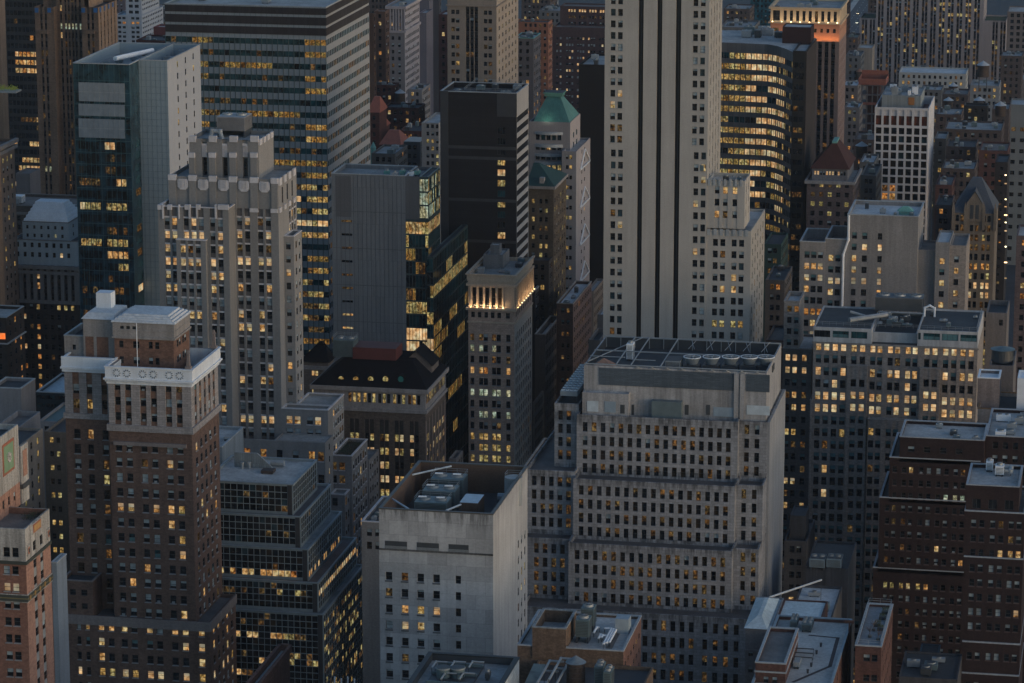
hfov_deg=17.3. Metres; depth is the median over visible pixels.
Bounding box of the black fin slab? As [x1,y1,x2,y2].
[789,38,816,290]
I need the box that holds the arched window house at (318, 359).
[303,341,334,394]
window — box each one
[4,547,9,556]
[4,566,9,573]
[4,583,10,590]
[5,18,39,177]
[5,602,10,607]
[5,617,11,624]
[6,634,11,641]
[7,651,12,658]
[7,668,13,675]
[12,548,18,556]
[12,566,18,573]
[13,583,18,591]
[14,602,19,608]
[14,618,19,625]
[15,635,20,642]
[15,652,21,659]
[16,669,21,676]
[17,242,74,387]
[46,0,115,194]
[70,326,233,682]
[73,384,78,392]
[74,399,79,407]
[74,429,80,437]
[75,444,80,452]
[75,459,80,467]
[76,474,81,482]
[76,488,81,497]
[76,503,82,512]
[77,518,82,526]
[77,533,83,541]
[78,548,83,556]
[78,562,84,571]
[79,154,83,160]
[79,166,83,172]
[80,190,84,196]
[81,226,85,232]
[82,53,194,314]
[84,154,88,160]
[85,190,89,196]
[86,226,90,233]
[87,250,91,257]
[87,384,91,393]
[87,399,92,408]
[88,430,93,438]
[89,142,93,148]
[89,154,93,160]
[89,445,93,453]
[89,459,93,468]
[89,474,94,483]
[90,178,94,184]
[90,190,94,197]
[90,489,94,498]
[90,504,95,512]
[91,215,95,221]
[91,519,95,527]
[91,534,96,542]
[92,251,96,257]
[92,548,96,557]
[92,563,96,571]
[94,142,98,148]
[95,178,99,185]
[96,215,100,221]
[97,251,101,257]
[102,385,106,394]
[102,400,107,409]
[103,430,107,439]
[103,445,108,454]
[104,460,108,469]
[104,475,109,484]
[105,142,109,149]
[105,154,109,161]
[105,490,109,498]
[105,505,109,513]
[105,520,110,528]
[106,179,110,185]
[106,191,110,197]
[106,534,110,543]
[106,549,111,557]
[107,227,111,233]
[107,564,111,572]
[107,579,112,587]
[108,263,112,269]
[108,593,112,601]
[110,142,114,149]
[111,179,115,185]
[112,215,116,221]
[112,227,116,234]
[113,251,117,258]
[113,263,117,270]
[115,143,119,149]
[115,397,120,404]
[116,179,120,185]
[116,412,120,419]
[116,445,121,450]
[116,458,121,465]
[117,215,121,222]
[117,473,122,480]
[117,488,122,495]
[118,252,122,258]
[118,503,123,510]
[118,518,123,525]
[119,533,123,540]
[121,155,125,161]
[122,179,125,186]
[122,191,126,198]
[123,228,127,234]
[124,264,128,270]
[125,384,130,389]
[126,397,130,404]
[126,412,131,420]
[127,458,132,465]
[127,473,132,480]
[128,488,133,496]
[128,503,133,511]
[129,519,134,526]
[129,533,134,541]
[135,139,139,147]
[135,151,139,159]
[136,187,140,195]
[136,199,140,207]
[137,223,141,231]
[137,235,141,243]
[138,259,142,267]
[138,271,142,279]
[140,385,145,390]
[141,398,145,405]
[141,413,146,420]
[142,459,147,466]
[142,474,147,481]
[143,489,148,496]
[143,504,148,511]
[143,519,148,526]
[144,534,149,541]
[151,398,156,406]
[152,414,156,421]
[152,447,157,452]
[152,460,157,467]
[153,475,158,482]
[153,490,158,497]
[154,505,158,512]
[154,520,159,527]
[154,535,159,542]
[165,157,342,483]
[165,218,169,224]
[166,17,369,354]
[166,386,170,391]
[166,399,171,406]
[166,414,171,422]
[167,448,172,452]
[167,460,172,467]
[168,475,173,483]
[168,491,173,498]
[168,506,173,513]
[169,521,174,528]
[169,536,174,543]
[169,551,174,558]
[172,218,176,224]
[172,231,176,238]
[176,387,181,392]
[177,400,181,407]
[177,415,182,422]
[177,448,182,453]
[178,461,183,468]
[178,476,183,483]
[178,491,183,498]
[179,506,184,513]
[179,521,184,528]
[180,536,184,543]
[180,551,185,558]
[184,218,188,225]
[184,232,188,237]
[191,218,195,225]
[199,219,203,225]
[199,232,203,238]
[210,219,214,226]
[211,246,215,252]
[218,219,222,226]
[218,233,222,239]
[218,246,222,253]
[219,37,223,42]
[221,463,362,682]
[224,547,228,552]
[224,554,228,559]
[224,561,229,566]
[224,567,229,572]
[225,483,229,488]
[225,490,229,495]
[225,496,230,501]
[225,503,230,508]
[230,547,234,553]
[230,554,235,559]
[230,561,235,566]
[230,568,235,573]
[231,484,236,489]
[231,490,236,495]
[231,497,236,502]
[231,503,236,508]
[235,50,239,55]
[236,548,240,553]
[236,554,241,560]
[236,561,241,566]
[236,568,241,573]
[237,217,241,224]
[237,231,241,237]
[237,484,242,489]
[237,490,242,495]
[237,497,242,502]
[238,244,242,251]
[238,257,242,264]
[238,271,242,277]
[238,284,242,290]
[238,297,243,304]
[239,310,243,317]
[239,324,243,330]
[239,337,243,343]
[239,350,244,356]
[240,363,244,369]
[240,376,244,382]
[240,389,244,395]
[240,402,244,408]
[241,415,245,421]
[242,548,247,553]
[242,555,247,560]
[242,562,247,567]
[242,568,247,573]
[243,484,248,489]
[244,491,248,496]
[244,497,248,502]
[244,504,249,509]
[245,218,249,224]
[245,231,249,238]
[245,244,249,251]
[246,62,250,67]
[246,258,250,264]
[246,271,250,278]
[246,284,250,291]
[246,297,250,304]
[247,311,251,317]
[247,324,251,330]
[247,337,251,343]
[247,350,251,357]
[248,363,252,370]
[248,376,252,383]
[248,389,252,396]
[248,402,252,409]
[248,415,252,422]
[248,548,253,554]
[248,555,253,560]
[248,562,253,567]
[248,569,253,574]
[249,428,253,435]
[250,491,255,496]
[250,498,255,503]
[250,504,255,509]
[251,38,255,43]
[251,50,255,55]
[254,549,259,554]
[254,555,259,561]
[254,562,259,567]
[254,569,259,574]
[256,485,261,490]
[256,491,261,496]
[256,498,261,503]
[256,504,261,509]
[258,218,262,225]
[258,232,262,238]
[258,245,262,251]
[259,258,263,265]
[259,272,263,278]
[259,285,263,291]
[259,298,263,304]
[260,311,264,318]
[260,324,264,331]
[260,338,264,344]
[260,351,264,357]
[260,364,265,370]
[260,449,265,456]
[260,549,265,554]
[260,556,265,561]
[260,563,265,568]
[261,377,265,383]
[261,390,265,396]
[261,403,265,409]
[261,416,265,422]
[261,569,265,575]
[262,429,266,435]
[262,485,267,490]
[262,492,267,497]
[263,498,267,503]
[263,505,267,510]
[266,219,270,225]
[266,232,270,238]
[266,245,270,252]
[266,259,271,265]
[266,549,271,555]
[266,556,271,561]
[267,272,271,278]
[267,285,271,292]
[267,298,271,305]
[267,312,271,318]
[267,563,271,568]
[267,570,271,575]
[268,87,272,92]
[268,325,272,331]
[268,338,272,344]
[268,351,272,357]
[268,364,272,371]
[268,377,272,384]
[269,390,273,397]
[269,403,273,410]
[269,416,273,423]
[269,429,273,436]
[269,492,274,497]
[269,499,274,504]
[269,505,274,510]
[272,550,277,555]
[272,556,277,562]
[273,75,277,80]
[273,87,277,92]
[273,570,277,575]
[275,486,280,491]
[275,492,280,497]
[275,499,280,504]
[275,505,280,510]
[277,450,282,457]
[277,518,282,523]
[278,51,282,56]
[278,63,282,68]
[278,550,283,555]
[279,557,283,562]
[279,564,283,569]
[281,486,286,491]
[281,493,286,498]
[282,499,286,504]
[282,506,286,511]
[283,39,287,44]
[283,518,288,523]
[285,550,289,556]
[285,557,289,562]
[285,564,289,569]
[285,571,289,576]
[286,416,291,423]
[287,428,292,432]
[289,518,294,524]
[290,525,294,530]
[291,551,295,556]
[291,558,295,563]
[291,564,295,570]
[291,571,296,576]
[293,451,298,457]
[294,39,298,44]
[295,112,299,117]
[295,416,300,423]
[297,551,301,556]
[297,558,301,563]
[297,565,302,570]
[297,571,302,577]
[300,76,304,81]
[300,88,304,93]
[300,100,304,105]
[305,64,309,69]
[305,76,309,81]
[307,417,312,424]
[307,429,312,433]
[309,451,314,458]
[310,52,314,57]
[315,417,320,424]
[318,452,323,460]
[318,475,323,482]
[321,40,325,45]
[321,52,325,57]
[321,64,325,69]
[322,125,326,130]
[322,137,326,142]
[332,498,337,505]
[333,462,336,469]
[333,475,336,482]
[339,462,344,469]
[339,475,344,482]
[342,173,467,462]
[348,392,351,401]
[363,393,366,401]
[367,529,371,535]
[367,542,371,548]
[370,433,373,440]
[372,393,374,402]
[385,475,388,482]
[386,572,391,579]
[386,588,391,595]
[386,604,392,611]
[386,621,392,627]
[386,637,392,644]
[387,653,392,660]
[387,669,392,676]
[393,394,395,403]
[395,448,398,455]
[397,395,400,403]
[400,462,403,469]
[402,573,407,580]
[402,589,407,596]
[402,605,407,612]
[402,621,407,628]
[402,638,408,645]
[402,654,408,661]
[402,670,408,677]
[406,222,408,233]
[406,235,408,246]
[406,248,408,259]
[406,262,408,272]
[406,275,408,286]
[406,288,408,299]
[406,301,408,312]
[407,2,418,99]
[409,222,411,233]
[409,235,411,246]
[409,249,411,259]
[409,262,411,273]
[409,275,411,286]
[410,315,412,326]
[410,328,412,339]
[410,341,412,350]
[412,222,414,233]
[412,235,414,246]
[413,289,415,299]
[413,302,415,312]
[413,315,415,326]
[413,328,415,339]
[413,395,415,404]
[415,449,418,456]
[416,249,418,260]
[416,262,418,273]
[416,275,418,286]
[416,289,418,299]
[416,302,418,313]
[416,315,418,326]
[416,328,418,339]
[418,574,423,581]
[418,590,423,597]
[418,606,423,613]
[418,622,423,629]
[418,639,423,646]
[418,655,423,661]
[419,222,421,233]
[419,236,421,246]
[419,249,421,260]
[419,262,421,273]
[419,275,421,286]
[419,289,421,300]
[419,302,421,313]
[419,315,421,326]
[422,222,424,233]
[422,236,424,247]
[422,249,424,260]
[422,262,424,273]
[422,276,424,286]
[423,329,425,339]
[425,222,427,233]
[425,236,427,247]
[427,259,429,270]
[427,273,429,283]
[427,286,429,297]
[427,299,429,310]
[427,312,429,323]
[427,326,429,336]
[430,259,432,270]
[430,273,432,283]
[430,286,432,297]
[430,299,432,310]
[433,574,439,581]
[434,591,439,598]
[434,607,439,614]
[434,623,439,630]
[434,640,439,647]
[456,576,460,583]
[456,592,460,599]
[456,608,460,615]
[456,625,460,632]
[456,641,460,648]
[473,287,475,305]
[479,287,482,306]
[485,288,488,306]
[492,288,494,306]
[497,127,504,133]
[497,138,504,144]
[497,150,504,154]
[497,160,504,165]
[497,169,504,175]
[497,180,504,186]
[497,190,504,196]
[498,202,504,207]
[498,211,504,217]
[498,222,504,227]
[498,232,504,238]
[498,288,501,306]
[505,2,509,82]
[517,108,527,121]
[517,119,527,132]
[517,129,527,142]
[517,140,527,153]
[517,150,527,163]
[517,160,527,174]
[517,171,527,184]
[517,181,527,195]
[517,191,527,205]
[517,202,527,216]
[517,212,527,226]
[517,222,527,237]
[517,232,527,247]
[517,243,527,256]
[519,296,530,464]
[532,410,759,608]
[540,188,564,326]
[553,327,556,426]
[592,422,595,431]
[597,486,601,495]
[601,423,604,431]
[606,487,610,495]
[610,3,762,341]
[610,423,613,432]
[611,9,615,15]
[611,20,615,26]
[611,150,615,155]
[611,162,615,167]
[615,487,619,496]
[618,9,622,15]
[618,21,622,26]
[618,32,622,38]
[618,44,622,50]
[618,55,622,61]
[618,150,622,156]
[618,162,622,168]
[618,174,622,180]
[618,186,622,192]
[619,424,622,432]
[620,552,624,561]
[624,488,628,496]
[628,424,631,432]
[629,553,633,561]
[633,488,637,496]
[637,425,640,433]
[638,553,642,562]
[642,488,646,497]
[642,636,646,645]
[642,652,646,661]
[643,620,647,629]
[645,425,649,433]
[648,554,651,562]
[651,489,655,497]
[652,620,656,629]
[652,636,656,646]
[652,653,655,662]
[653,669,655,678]
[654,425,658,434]
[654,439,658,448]
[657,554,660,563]
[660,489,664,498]
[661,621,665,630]
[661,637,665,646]
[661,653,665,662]
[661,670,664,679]
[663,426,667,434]
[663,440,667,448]
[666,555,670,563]
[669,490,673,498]
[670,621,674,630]
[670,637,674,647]
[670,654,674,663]
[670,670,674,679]
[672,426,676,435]
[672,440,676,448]
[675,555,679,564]
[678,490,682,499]
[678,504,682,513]
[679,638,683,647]
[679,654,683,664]
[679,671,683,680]
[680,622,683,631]
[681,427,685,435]
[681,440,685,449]
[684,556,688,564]
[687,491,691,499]
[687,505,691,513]
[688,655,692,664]
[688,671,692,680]
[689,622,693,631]
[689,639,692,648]
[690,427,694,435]
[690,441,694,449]
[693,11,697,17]
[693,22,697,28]
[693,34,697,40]
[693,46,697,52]
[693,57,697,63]
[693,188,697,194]
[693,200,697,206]
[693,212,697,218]
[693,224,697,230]
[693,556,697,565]
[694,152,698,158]
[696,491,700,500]
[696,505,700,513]
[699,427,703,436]
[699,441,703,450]
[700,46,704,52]
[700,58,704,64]
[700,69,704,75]
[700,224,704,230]
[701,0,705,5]
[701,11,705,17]
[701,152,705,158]
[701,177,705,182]
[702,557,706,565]
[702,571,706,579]
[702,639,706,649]
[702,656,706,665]
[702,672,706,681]
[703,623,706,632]
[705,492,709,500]
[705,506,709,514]
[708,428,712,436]
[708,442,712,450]
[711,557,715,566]
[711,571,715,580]
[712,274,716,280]
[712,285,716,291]
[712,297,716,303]
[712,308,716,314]
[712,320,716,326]
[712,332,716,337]
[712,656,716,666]
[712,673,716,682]
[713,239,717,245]
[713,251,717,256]
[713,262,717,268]
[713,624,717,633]
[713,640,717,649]
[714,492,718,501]
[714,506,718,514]
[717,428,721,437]
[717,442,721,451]
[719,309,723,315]
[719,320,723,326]
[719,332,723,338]
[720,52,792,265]
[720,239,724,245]
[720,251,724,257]
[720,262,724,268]
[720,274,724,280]
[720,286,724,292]
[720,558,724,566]
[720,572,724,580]
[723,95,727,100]
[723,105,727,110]
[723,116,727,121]
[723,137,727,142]
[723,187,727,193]
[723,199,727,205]
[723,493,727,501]
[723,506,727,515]
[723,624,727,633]
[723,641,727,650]
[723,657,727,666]
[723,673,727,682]
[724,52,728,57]
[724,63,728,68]
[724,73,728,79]
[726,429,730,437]
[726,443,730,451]
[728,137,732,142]
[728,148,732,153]
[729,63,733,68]
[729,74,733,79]
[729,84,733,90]
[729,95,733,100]
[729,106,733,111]
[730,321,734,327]
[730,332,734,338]
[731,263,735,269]
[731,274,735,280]
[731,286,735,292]
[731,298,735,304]
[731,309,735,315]
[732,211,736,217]
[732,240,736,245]
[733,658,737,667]
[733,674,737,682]
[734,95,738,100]
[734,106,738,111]
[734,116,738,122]
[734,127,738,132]
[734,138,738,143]
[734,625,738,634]
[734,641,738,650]
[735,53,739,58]
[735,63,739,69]
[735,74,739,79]
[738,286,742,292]
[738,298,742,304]
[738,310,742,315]
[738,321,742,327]
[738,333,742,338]
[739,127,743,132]
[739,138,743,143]
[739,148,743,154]
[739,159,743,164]
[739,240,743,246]
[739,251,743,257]
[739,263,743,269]
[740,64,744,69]
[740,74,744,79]
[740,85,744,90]
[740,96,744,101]
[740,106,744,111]
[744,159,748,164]
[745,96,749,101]
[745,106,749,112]
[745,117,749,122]
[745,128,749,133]
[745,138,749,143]
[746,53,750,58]
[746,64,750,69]
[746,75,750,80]
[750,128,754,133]
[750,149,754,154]
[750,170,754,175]
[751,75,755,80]
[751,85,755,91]
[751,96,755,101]
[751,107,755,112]
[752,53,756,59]
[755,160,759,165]
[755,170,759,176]
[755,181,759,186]
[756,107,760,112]
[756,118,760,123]
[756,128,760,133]
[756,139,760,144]
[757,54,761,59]
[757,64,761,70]
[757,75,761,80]
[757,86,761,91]
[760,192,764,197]
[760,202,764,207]
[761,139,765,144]
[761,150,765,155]
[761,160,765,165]
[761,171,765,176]
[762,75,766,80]
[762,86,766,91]
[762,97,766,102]
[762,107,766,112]
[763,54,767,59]
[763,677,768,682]
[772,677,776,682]
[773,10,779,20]
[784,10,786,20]
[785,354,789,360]
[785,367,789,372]
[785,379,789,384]
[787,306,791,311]
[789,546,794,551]
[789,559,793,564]
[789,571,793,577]
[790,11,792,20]
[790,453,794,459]
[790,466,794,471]
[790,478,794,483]
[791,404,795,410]
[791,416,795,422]
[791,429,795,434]
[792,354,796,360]
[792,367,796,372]
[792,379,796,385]
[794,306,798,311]
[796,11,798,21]
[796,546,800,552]
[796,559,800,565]
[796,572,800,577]
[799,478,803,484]
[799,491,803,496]
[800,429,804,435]
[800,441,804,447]
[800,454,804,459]
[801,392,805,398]
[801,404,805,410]
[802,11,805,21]
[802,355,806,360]
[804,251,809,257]
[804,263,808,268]
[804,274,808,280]
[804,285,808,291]
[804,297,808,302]
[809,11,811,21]
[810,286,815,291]
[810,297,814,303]
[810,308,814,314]
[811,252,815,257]
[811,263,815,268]
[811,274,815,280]
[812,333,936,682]
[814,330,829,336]
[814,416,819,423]
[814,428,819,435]
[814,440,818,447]
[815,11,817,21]
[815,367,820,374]
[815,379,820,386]
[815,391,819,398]
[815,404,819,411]
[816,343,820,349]
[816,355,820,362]
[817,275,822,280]
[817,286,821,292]
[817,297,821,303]
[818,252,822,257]
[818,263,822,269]
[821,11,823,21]
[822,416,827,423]
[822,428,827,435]
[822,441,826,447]
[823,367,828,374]
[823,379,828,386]
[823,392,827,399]
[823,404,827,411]
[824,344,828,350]
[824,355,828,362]
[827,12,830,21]
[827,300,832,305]
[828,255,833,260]
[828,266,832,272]
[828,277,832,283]
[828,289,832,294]
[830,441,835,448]
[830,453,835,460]
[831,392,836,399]
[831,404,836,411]
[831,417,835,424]
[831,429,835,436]
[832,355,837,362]
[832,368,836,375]
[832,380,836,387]
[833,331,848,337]
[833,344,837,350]
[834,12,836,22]
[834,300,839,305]
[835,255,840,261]
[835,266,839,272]
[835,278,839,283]
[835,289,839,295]
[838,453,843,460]
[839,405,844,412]
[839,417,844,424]
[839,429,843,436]
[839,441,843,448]
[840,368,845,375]
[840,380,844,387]
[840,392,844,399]
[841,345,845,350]
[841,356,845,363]
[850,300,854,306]
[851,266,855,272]
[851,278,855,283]
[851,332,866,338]
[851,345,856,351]
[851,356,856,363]
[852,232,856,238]
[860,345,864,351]
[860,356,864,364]
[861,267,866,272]
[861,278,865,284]
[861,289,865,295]
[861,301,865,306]
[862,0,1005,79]
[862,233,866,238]
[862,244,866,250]
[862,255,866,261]
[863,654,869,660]
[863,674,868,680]
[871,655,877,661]
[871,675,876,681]
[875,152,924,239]
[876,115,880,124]
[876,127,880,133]
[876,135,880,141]
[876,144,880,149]
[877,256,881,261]
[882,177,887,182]
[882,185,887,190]
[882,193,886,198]
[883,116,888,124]
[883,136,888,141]
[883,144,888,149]
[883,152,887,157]
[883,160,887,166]
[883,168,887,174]
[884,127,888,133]
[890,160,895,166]
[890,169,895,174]
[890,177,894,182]
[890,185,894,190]
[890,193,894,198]
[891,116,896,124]
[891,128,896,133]
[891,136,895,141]
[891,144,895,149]
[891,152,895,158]
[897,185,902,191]
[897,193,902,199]
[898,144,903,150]
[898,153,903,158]
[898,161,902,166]
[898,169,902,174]
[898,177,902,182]
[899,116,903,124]
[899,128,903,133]
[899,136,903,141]
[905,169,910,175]
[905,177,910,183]
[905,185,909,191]
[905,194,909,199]
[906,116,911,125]
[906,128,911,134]
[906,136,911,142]
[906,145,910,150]
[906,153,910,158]
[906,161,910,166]
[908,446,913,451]
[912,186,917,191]
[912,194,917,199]
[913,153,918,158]
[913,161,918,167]
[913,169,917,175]
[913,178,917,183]
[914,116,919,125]
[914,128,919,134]
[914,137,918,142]
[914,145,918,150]
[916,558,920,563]
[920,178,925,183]
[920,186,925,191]
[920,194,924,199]
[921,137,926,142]
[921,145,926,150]
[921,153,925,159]
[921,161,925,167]
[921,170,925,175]
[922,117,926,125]
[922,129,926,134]
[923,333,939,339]
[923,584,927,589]
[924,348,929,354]
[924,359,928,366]
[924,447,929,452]
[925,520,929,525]
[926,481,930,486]
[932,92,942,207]
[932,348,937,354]
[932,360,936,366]
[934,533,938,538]
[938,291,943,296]
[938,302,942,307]
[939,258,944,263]
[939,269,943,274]
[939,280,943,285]
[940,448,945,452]
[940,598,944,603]
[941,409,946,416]
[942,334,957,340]
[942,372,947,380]
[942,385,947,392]
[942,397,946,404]
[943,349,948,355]
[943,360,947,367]
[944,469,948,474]
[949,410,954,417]
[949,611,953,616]
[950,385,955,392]
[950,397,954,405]
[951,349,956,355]
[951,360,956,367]
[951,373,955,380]
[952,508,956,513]
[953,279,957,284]
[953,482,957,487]
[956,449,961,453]
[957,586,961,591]
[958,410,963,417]
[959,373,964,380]
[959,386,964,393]
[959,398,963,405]
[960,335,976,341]
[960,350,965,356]
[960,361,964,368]
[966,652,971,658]
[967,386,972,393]
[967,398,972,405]
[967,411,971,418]
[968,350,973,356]
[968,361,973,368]
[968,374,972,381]
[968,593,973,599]
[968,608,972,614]
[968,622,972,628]
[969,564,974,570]
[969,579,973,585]
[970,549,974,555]
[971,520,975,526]
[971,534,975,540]
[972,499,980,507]
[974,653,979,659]
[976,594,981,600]
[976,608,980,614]
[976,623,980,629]
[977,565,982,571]
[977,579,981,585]
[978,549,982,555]
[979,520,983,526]
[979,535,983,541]
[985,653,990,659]
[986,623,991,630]
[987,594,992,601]
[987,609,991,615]
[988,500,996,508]
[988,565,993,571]
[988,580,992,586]
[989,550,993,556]
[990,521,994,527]
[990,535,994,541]
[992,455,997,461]
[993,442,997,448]
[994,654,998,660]
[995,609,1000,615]
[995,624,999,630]
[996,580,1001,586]
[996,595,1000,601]
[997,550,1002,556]
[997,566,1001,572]
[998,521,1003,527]
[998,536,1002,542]
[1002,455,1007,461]
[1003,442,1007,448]
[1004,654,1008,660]
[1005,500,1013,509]
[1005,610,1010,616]
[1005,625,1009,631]
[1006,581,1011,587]
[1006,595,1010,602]
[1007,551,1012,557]
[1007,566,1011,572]
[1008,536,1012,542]
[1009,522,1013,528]
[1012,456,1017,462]
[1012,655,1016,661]
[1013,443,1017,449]
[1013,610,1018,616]
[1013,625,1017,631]
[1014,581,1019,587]
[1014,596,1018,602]
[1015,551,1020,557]
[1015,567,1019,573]
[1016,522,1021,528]
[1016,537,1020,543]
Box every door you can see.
[620,405,624,413]
[685,405,688,414]
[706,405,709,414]
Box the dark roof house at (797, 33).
[782,23,813,44]
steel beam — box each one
[392,498,409,508]
[412,465,451,475]
[446,504,461,510]
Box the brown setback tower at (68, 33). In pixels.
[34,0,117,194]
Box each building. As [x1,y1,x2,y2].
[0,0,9,138]
[0,138,19,304]
[0,305,26,379]
[0,410,40,427]
[16,168,40,193]
[16,193,76,234]
[17,198,80,410]
[18,417,69,671]
[36,373,64,418]
[40,402,64,508]
[51,553,69,682]
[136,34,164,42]
[219,425,243,464]
[220,452,362,682]
[246,643,291,682]
[310,343,448,498]
[331,163,467,462]
[331,438,378,563]
[361,496,387,682]
[400,123,421,136]
[407,651,519,682]
[422,112,440,243]
[449,450,462,462]
[517,608,641,682]
[527,337,785,682]
[528,163,567,453]
[533,285,538,400]
[533,391,543,451]
[534,315,556,437]
[537,660,652,682]
[553,3,604,112]
[556,280,591,399]
[591,278,602,335]
[720,30,797,265]
[744,596,851,682]
[782,291,812,597]
[783,505,814,598]
[796,585,841,617]
[799,200,969,333]
[804,137,861,227]
[805,540,856,682]
[808,306,983,682]
[854,598,893,682]
[858,70,888,130]
[872,419,987,682]
[899,651,961,682]
[920,643,940,652]
[922,85,943,209]
[944,120,1003,176]
[951,177,998,368]
[962,463,1023,682]
[964,103,988,120]
[977,369,1023,422]
[982,300,1009,368]
[985,408,1023,682]
[989,350,1016,391]
[994,154,1009,299]
[1006,6,1023,73]
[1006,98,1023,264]
[1013,224,1023,391]
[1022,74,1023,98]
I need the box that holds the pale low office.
[844,101,862,153]
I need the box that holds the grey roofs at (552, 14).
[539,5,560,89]
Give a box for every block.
[0,161,4,304]
[159,4,164,23]
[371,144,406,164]
[378,460,527,682]
[404,137,421,166]
[408,83,430,119]
[518,32,540,177]
[521,0,556,18]
[722,20,759,29]
[723,4,753,22]
[763,232,787,341]
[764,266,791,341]
[766,325,783,388]
[844,80,860,121]
[845,50,863,127]
[846,0,850,40]
[853,131,873,168]
[857,44,874,127]
[859,153,878,199]
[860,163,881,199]
[868,0,875,12]
[932,131,948,239]
[941,159,977,203]
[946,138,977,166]
[978,141,1009,193]
[992,102,1010,141]
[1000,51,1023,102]
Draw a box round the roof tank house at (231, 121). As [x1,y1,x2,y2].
[217,112,251,137]
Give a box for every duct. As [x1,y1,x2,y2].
[208,129,223,138]
[270,460,284,466]
[497,493,504,500]
[848,312,887,321]
[850,310,864,315]
[986,458,993,471]
[995,462,1004,476]
[1004,465,1013,475]
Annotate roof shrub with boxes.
[21,511,35,519]
[25,511,41,517]
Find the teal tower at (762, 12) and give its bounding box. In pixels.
[750,0,773,25]
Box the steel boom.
[769,579,821,596]
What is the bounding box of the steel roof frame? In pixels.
[584,335,780,373]
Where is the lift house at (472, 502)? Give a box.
[459,494,483,511]
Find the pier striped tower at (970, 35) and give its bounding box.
[859,0,1006,84]
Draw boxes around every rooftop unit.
[16,194,24,203]
[130,55,142,60]
[224,434,233,440]
[261,468,275,473]
[384,169,389,174]
[387,148,394,153]
[391,144,398,148]
[399,168,405,174]
[408,170,413,175]
[414,168,420,175]
[476,84,485,90]
[478,266,484,273]
[485,669,490,680]
[492,83,498,89]
[513,84,521,89]
[515,262,522,267]
[518,257,524,262]
[591,54,598,59]
[626,340,634,360]
[741,29,751,36]
[745,25,754,34]
[754,29,761,37]
[758,25,770,28]
[762,28,773,35]
[774,31,781,37]
[777,264,783,270]
[793,657,800,668]
[808,590,820,596]
[861,134,867,138]
[868,168,874,173]
[880,207,885,213]
[886,318,894,324]
[889,315,897,320]
[892,86,897,94]
[892,320,900,326]
[900,315,910,321]
[901,84,907,91]
[907,658,919,667]
[914,86,917,94]
[920,664,931,676]
[924,660,937,670]
[932,656,944,662]
[936,422,942,428]
[940,179,946,184]
[946,164,953,167]
[950,429,957,434]
[953,434,960,437]
[964,160,971,165]
[995,429,1005,435]
[996,413,1010,421]
[998,145,1004,150]
[1005,428,1015,434]
[1007,421,1016,428]
[1015,415,1023,424]
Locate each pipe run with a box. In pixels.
[431,660,447,674]
[440,672,456,679]
[450,660,465,671]
[458,672,474,681]
[468,660,483,671]
[593,626,599,636]
[602,627,612,648]
[605,628,614,647]
[608,629,616,646]
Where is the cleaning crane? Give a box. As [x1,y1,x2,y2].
[113,48,153,60]
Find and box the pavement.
[850,0,858,11]
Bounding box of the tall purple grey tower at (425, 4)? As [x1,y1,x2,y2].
[419,0,433,113]
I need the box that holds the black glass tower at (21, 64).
[5,0,42,184]
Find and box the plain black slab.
[579,53,604,282]
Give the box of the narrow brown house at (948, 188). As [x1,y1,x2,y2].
[934,174,955,238]
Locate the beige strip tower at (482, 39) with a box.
[446,0,517,84]
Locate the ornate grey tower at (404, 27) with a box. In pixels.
[385,0,420,102]
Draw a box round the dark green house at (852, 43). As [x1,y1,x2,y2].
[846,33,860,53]
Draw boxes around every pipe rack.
[536,659,563,682]
[545,670,558,677]
[546,667,566,682]
[548,657,569,682]
[556,664,566,682]
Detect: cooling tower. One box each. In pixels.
[332,332,357,358]
[414,490,451,510]
[422,479,459,510]
[431,468,467,499]
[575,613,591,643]
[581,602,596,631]
[594,659,605,682]
[603,664,613,682]
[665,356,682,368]
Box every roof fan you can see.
[683,354,700,369]
[702,354,719,370]
[722,354,739,370]
[740,354,757,371]
[757,354,774,371]
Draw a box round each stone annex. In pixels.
[588,328,602,358]
[597,308,602,327]
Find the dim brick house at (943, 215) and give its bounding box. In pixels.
[934,195,954,239]
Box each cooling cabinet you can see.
[809,553,826,570]
[826,553,842,570]
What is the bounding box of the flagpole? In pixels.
[136,323,137,366]
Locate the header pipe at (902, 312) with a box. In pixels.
[878,311,922,314]
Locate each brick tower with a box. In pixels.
[60,290,236,682]
[518,19,551,107]
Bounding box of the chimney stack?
[844,620,853,682]
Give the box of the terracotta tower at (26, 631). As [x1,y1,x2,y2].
[0,423,54,682]
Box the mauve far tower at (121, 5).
[117,0,125,13]
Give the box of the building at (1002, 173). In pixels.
[994,154,1009,299]
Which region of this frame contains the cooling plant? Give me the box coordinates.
[875,292,924,315]
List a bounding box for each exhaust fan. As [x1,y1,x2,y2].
[435,664,450,678]
[450,664,465,678]
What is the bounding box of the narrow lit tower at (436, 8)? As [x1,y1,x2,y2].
[433,0,440,112]
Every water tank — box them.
[395,89,405,102]
[565,655,585,682]
[855,141,867,167]
[856,69,861,78]
[944,97,953,106]
[948,83,957,87]
[974,96,984,102]
[977,61,988,91]
[990,346,1014,363]
[995,101,1006,121]
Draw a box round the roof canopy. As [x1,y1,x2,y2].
[897,206,913,214]
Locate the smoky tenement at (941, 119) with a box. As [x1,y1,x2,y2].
[935,107,963,135]
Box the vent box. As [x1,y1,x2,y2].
[615,614,630,633]
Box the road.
[850,0,867,32]
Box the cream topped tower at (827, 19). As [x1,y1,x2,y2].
[768,0,848,160]
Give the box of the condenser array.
[560,364,583,402]
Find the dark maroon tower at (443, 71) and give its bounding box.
[439,10,447,111]

